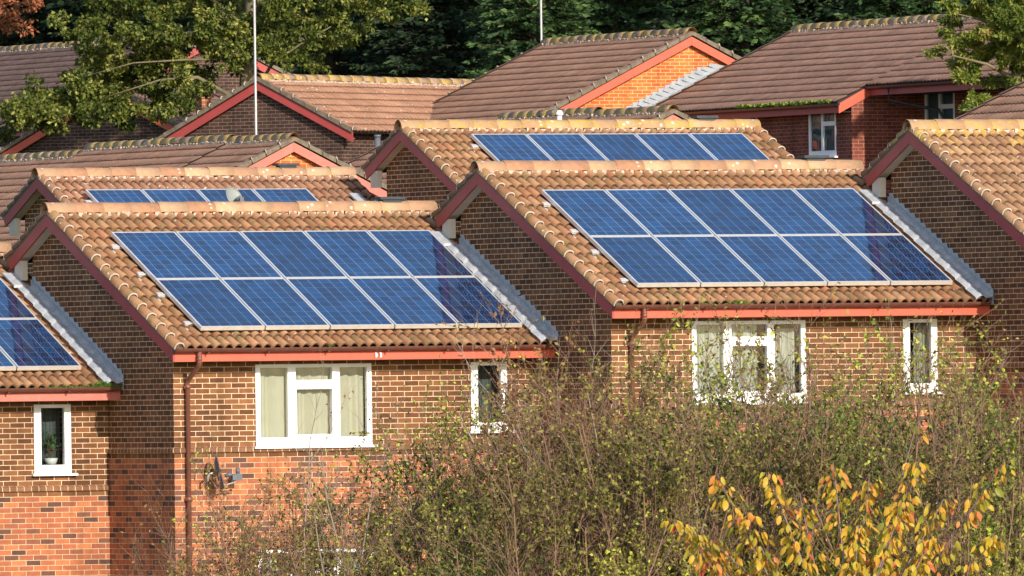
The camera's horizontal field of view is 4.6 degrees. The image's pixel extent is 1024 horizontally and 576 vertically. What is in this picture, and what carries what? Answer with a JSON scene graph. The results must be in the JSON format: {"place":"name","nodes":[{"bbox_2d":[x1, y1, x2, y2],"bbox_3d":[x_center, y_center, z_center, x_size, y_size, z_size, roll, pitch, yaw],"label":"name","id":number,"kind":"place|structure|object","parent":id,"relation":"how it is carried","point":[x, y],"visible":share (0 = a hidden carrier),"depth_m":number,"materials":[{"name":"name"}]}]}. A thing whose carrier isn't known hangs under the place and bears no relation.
{"place":"outdoors","nodes":[
{"label":"outdoors","id":0,"kind":"place"},
{"bbox_2d":[374,135,380,146],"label":"vent pipe","id":1,"kind":"object","parent":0,"point":[377,140],"visible":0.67,"depth_m":261.95,"materials":[{"name":"grey plastic"}]},
{"bbox_2d":[17,1,965,53],"bbox_3d":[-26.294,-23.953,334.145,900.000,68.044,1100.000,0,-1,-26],"label":"ground","id":2,"kind":"structure","parent":0,"point":[353,18],"depth_m":413.44,"materials":[{"name":"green plant"}]},
{"bbox_2d":[0,0,44,37],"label":"red leaved tree","id":3,"kind":"object","parent":2,"relation":"on","point":[11,16],"visible":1,"depth_m":284.02,"materials":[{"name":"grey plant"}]},
{"bbox_2d":[0,0,113,46],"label":"conifer","id":4,"kind":"object","parent":2,"relation":"on","point":[13,38],"visible":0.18,"depth_m":344.16,"materials":[{"name":"green plant"}]},
{"bbox_2d":[0,242,123,575],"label":"terraced house","id":5,"kind":"structure","parent":2,"relation":"on","point":[54,519],"depth_m":179.33,"materials":[{"name":"brown brick"}]},
{"bbox_2d":[0,278,81,370],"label":"solar array","id":6,"kind":"object","parent":5,"relation":"on","point":[29,340],"visible":1,"depth_m":179.75,"materials":[{"name":"glass"}]},
{"bbox_2d":[41,429,61,464],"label":"potted plant","id":7,"kind":"object","parent":5,"relation":"on","point":[51,445],"visible":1,"depth_m":179.42,"materials":[{"name":"green plant"}]},
{"bbox_2d":[31,404,77,475],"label":"window","id":8,"kind":"structure","parent":5,"relation":"in","point":[46,417],"depth_m":179.36,"materials":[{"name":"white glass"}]},
{"bbox_2d":[34,384,90,387],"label":"grass tuft","id":9,"kind":"object","parent":5,"relation":"on","point":[68,386],"visible":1,"depth_m":178.82,"materials":[{"name":"green plant"}]},
{"bbox_2d":[81,379,123,387],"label":"grass tuft","id":10,"kind":"object","parent":5,"relation":"on","point":[103,384],"visible":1,"depth_m":179.05,"materials":[{"name":"green plant"}]},
{"bbox_2d":[0,84,220,154],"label":"gabled house","id":11,"kind":"structure","parent":2,"relation":"on","point":[78,137],"depth_m":291.53,"materials":[{"name":"brown brick"}]},
{"bbox_2d":[40,0,194,40],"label":"conifer","id":12,"kind":"object","parent":2,"relation":"on","point":[78,5],"visible":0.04,"depth_m":339.42,"materials":[{"name":"green plant"}]},
{"bbox_2d":[0,31,290,146],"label":"gabled house","id":13,"kind":"structure","parent":2,"relation":"on","point":[48,62],"depth_m":313.90,"materials":[{"name":"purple tile"}]},
{"bbox_2d":[0,163,378,275],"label":"terraced house","id":14,"kind":"structure","parent":2,"relation":"on","point":[327,183],"depth_m":209.91,"materials":[{"name":"orange tile"}]},
{"bbox_2d":[85,188,317,202],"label":"solar array","id":15,"kind":"object","parent":14,"relation":"on","point":[197,195],"visible":0.41,"depth_m":208.98,"materials":[{"name":"glass"}]},
{"bbox_2d":[0,133,386,245],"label":"long roofed house","id":16,"kind":"structure","parent":2,"relation":"on","point":[233,150],"depth_m":253.59,"materials":[{"name":"brown tile"}]},
{"bbox_2d":[196,92,213,113],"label":"chimney","id":17,"kind":"object","parent":2,"relation":"on","point":[203,102],"visible":0.19,"depth_m":286.87,"materials":[{"name":"orange brick"}]},
{"bbox_2d":[99,472,324,575],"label":"shrub","id":18,"kind":"object","parent":2,"relation":"on","point":[139,551],"visible":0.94,"depth_m":156.14,"materials":[{"name":"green plant"}]},
{"bbox_2d":[0,0,433,142],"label":"broadleaf tree","id":19,"kind":"object","parent":2,"relation":"on","point":[212,39],"visible":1,"depth_m":281.21,"materials":[{"name":"green plant"}]},
{"bbox_2d":[146,1,322,74],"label":"conifer","id":20,"kind":"object","parent":2,"relation":"on","point":[181,21],"depth_m":333.37,"materials":[{"name":"green plant"}]},
{"bbox_2d":[253,0,256,134],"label":"antenna mast","id":21,"kind":"object","parent":2,"relation":"on","point":[255,72],"visible":0.24,"depth_m":259.99,"materials":[{"name":"metal"}]},
{"bbox_2d":[158,493,375,575],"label":"shrub","id":22,"kind":"object","parent":2,"relation":"on","point":[229,570],"visible":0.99,"depth_m":153.89,"materials":[{"name":"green plant"}]},
{"bbox_2d":[3,197,558,575],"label":"terraced house","id":23,"kind":"structure","parent":2,"relation":"on","point":[245,392],"depth_m":178.95,"materials":[{"name":"brown brick"}]},
{"bbox_2d":[207,455,236,487],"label":"satellite dish","id":24,"kind":"object","parent":23,"relation":"attached to","point":[230,474],"visible":0.78,"depth_m":177.58,"materials":[{"name":"metal"}]},
{"bbox_2d":[226,187,243,201],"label":"satellite dish","id":25,"kind":"object","parent":23,"relation":"on","point":[233,194],"visible":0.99,"depth_m":183.37,"materials":[{"name":"metal"}]},
{"bbox_2d":[228,468,241,480],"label":"wall lamp","id":26,"kind":"object","parent":23,"relation":"attached to","point":[239,476],"visible":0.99,"depth_m":177.82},
{"bbox_2d":[253,363,377,448],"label":"window","id":27,"kind":"structure","parent":23,"relation":"in","point":[281,390],"depth_m":178.71,"materials":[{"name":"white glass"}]},
{"bbox_2d":[258,549,373,575],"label":"window","id":28,"kind":"structure","parent":23,"relation":"in","point":[352,550],"depth_m":178.62,"materials":[{"name":"white glass"}]},
{"bbox_2d":[111,230,521,330],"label":"solar array","id":29,"kind":"object","parent":23,"relation":"on","point":[299,280],"visible":0.99,"depth_m":180.04,"materials":[{"name":"glass"}]},
{"bbox_2d":[470,362,514,432],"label":"window","id":30,"kind":"structure","parent":23,"relation":"in","point":[483,377],"depth_m":180.11,"materials":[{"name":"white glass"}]},
{"bbox_2d":[157,431,444,575],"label":"shrub","id":31,"kind":"object","parent":2,"relation":"on","point":[264,570],"visible":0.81,"depth_m":156.63,"materials":[{"name":"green plant"}]},
{"bbox_2d":[188,419,435,575],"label":"shrub","id":32,"kind":"object","parent":2,"relation":"on","point":[327,552],"visible":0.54,"depth_m":159.72,"materials":[{"name":"green plant"}]},
{"bbox_2d":[155,73,471,162],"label":"gabled house","id":33,"kind":"structure","parent":2,"relation":"on","point":[345,119],"depth_m":270.97,"materials":[{"name":"brown tile"}]},
{"bbox_2d":[260,0,398,75],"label":"conifer","id":34,"kind":"object","parent":2,"relation":"on","point":[338,56],"visible":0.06,"depth_m":329.46,"materials":[{"name":"green plant"}]},
{"bbox_2d":[248,354,452,575],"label":"shrub","id":35,"kind":"object","parent":2,"relation":"on","point":[348,505],"visible":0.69,"depth_m":159.15,"materials":[{"name":"brown plant"}]},
{"bbox_2d":[237,456,504,575],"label":"shrub","id":36,"kind":"object","parent":2,"relation":"on","point":[365,568],"visible":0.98,"depth_m":153.67,"materials":[{"name":"green plant"}]},
{"bbox_2d":[249,402,501,575],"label":"shrub","id":37,"kind":"object","parent":2,"relation":"on","point":[360,519],"visible":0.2,"depth_m":163.06,"materials":[{"name":"green plant"}]},
{"bbox_2d":[296,6,459,74],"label":"conifer","id":38,"kind":"object","parent":2,"relation":"on","point":[395,53],"visible":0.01,"depth_m":349.73,"materials":[{"name":"green plant"}]},
{"bbox_2d":[345,0,509,78],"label":"conifer","id":39,"kind":"object","parent":2,"relation":"on","point":[424,34],"visible":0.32,"depth_m":325.21,"materials":[{"name":"green plant"}]},
{"bbox_2d":[312,354,552,575],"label":"shrub","id":40,"kind":"object","parent":2,"relation":"on","point":[439,471],"visible":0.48,"depth_m":158.65,"materials":[{"name":"green plant"}]},
{"bbox_2d":[365,332,570,571],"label":"shrub","id":41,"kind":"object","parent":2,"relation":"on","point":[377,388],"visible":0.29,"depth_m":160.26,"materials":[{"name":"green plant"}]},
{"bbox_2d":[0,1,969,72],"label":"woodland","id":42,"kind":"object","parent":2,"relation":"on","point":[349,19],"depth_m":376.47,"materials":[{"name":"green plant"}]},
{"bbox_2d":[385,464,591,575],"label":"shrub","id":43,"kind":"object","parent":2,"relation":"on","point":[455,570],"visible":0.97,"depth_m":153.08,"materials":[{"name":"green plant"}]},
{"bbox_2d":[399,1,593,72],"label":"conifer","id":44,"kind":"object","parent":2,"relation":"on","point":[447,45],"visible":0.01,"depth_m":344.38,"materials":[{"name":"green plant"}]},
{"bbox_2d":[347,105,692,183],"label":"long roofed house","id":45,"kind":"structure","parent":2,"relation":"on","point":[656,112],"depth_m":252.92,"materials":[{"name":"brown tile"}]},
{"bbox_2d":[555,110,562,119],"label":"flue terminal","id":46,"kind":"object","parent":45,"relation":"attached to","point":[559,113],"visible":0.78,"depth_m":249.16,"materials":[{"name":"white plastic"}]},
{"bbox_2d":[458,0,601,78],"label":"conifer","id":47,"kind":"object","parent":2,"relation":"on","point":[513,20],"visible":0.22,"depth_m":312.55,"materials":[{"name":"green plant"}]},
{"bbox_2d":[355,341,711,575],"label":"shrub","id":48,"kind":"object","parent":2,"relation":"on","point":[512,510],"visible":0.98,"depth_m":152.85,"materials":[{"name":"green plant"}]},
{"bbox_2d":[540,0,541,41],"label":"antenna mast","id":49,"kind":"object","parent":2,"relation":"on","point":[540,20],"depth_m":287.98,"materials":[{"name":"metal"}]},
{"bbox_2d":[428,318,679,575],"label":"shrub","id":50,"kind":"object","parent":2,"relation":"on","point":[550,446],"visible":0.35,"depth_m":157.62,"materials":[{"name":"green plant"}]},
{"bbox_2d":[442,290,689,570],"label":"shrub","id":51,"kind":"object","parent":2,"relation":"on","point":[506,403],"visible":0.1,"depth_m":161.51,"materials":[{"name":"green plant"}]},
{"bbox_2d":[435,281,716,575],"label":"shrub","id":52,"kind":"object","parent":2,"relation":"on","point":[460,355],"visible":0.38,"depth_m":157.69,"materials":[{"name":"green plant"}]},
{"bbox_2d":[360,116,793,234],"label":"terraced house","id":53,"kind":"structure","parent":2,"relation":"on","point":[427,160],"depth_m":209.45,"materials":[{"name":"brown brick"}]},
{"bbox_2d":[470,133,769,160],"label":"solar array","id":54,"kind":"object","parent":53,"relation":"on","point":[643,146],"visible":0.49,"depth_m":209.52,"materials":[{"name":"glass"}]},
{"bbox_2d":[430,27,741,119],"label":"gabled house","id":55,"kind":"structure","parent":2,"relation":"on","point":[644,68],"depth_m":270.10,"materials":[{"name":"brown tile"}]},
{"bbox_2d":[439,308,756,575],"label":"shrub","id":56,"kind":"object","parent":2,"relation":"on","point":[566,457],"visible":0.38,"depth_m":156.83,"materials":[{"name":"green plant"}]},
{"bbox_2d":[542,0,689,35],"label":"conifer","id":57,"kind":"object","parent":2,"relation":"on","point":[613,12],"visible":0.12,"depth_m":317.22,"materials":[{"name":"green plant"}]},
{"bbox_2d":[474,291,775,575],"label":"shrub","id":58,"kind":"object","parent":2,"relation":"on","point":[629,419],"visible":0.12,"depth_m":159.44,"materials":[{"name":"green plant"}]},
{"bbox_2d":[562,311,772,574],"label":"shrub","id":59,"kind":"object","parent":2,"relation":"on","point":[672,419],"visible":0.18,"depth_m":158.19,"materials":[{"name":"green plant"}]},
{"bbox_2d":[620,0,754,52],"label":"conifer","id":60,"kind":"object","parent":2,"relation":"on","point":[678,14],"visible":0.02,"depth_m":325.26,"materials":[{"name":"green plant"}]},
{"bbox_2d":[513,298,882,575],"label":"shrub","id":61,"kind":"object","parent":2,"relation":"on","point":[687,569],"visible":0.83,"depth_m":154.00,"materials":[{"name":"green plant"}]},
{"bbox_2d":[431,155,993,575],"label":"terraced house","id":62,"kind":"structure","parent":2,"relation":"on","point":[515,232],"depth_m":180.05,"materials":[{"name":"brown brick"}]},
{"bbox_2d":[725,300,752,303],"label":"grass tuft","id":63,"kind":"object","parent":62,"relation":"on","point":[738,302],"visible":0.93,"depth_m":178.52,"materials":[{"name":"green plant"}]},
{"bbox_2d":[541,188,952,286],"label":"solar array","id":64,"kind":"object","parent":62,"relation":"on","point":[736,237],"visible":1,"depth_m":180.59,"materials":[{"name":"glass"}]},
{"bbox_2d":[691,320,807,404],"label":"window","id":65,"kind":"structure","parent":62,"relation":"in","point":[789,333],"depth_m":179.28,"materials":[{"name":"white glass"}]},
{"bbox_2d":[902,319,940,393],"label":"window","id":66,"kind":"structure","parent":62,"relation":"in","point":[933,324],"depth_m":180.51,"materials":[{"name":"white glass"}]},
{"bbox_2d":[674,0,814,65],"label":"conifer","id":67,"kind":"object","parent":2,"relation":"on","point":[718,17],"visible":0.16,"depth_m":311.52,"materials":[{"name":"green plant"}]},
{"bbox_2d":[575,316,936,575],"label":"shrub","id":68,"kind":"object","parent":2,"relation":"on","point":[781,559],"visible":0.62,"depth_m":154.57,"materials":[{"name":"green plant"}]},
{"bbox_2d":[584,287,948,574],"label":"shrub","id":69,"kind":"object","parent":2,"relation":"on","point":[725,400],"visible":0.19,"depth_m":158.25,"materials":[{"name":"green plant"}]},
{"bbox_2d":[708,7,842,52],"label":"conifer","id":70,"kind":"object","parent":2,"relation":"on","point":[791,13],"depth_m":343.92,"materials":[{"name":"green plant"}]},
{"bbox_2d":[695,286,878,563],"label":"shrub","id":71,"kind":"object","parent":2,"relation":"on","point":[866,343],"visible":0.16,"depth_m":159.54,"materials":[{"name":"green plant"}]},
{"bbox_2d":[606,298,974,575],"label":"shrub","id":72,"kind":"object","parent":2,"relation":"on","point":[854,421],"visible":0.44,"depth_m":155.60,"materials":[{"name":"green plant"}]},
{"bbox_2d":[620,280,990,557],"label":"shrub","id":73,"kind":"object","parent":2,"relation":"on","point":[750,371],"visible":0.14,"depth_m":162.92,"materials":[{"name":"green plant"}]},
{"bbox_2d":[738,0,905,51],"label":"conifer","id":74,"kind":"object","parent":2,"relation":"on","point":[821,9],"visible":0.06,"depth_m":323.21,"materials":[{"name":"green plant"}]},
{"bbox_2d":[660,421,1015,575],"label":"shrub","id":75,"kind":"object","parent":2,"relation":"on","point":[716,556],"visible":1,"depth_m":95.74,"materials":[{"name":"yellow plant"}]},
{"bbox_2d":[731,285,1004,572],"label":"shrub","id":76,"kind":"object","parent":2,"relation":"on","point":[873,385],"visible":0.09,"depth_m":160.63,"materials":[{"name":"green plant"}]},
{"bbox_2d":[827,0,970,20],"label":"conifer","id":77,"kind":"object","parent":2,"relation":"on","point":[873,9],"visible":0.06,"depth_m":314.37,"materials":[{"name":"green plant"}]},
{"bbox_2d":[774,301,1023,575],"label":"shrub","id":78,"kind":"object","parent":2,"relation":"on","point":[914,422],"visible":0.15,"depth_m":158.68,"materials":[{"name":"green plant"}]},
{"bbox_2d":[777,326,1023,575],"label":"shrub","id":79,"kind":"object","parent":2,"relation":"on","point":[952,479],"visible":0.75,"depth_m":152.89,"materials":[{"name":"green plant"}]},
{"bbox_2d":[802,302,1022,575],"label":"shrub","id":80,"kind":"object","parent":2,"relation":"on","point":[949,433],"visible":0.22,"depth_m":158.05,"materials":[{"name":"green plant"}]},
{"bbox_2d":[849,301,1023,575],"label":"shrub","id":81,"kind":"object","parent":2,"relation":"on","point":[1012,441],"visible":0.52,"depth_m":156.72,"materials":[{"name":"green plant"}]},
{"bbox_2d":[860,119,1023,523],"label":"terraced house","id":82,"kind":"structure","parent":2,"relation":"on","point":[957,185],"depth_m":181.13,"materials":[{"name":"brown brick"}]},
{"bbox_2d":[865,315,1023,575],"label":"shrub","id":83,"kind":"object","parent":2,"relation":"on","point":[989,377],"visible":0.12,"depth_m":160.59,"materials":[{"name":"green plant"}]},
{"bbox_2d":[914,0,993,13],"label":"conifer","id":84,"kind":"object","parent":2,"relation":"on","point":[989,2],"depth_m":325.12,"materials":[{"name":"green plant"}]},
{"bbox_2d":[921,0,1023,112],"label":"pinnate leaved tree","id":85,"kind":"object","parent":2,"relation":"on","point":[1001,29],"visible":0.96,"depth_m":251.59,"materials":[{"name":"green plant"}]},
{"bbox_2d":[954,81,1023,118],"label":"gabled house","id":86,"kind":"structure","parent":2,"relation":"on","point":[1007,104],"depth_m":214.10,"materials":[{"name":"brown tile"}]},
{"bbox_2d":[655,14,1023,194],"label":"terraced house","id":87,"kind":"structure","parent":0,"point":[863,90],"depth_m":263.31,"materials":[{"name":"brown tile"}]},
{"bbox_2d":[808,113,837,157],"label":"window","id":88,"kind":"structure","parent":87,"relation":"in","point":[822,127],"depth_m":262.25,"materials":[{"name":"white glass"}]},
{"bbox_2d":[924,93,954,119],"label":"window","id":89,"kind":"structure","parent":87,"relation":"in","point":[946,101],"depth_m":260.78,"materials":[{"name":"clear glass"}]}
]}

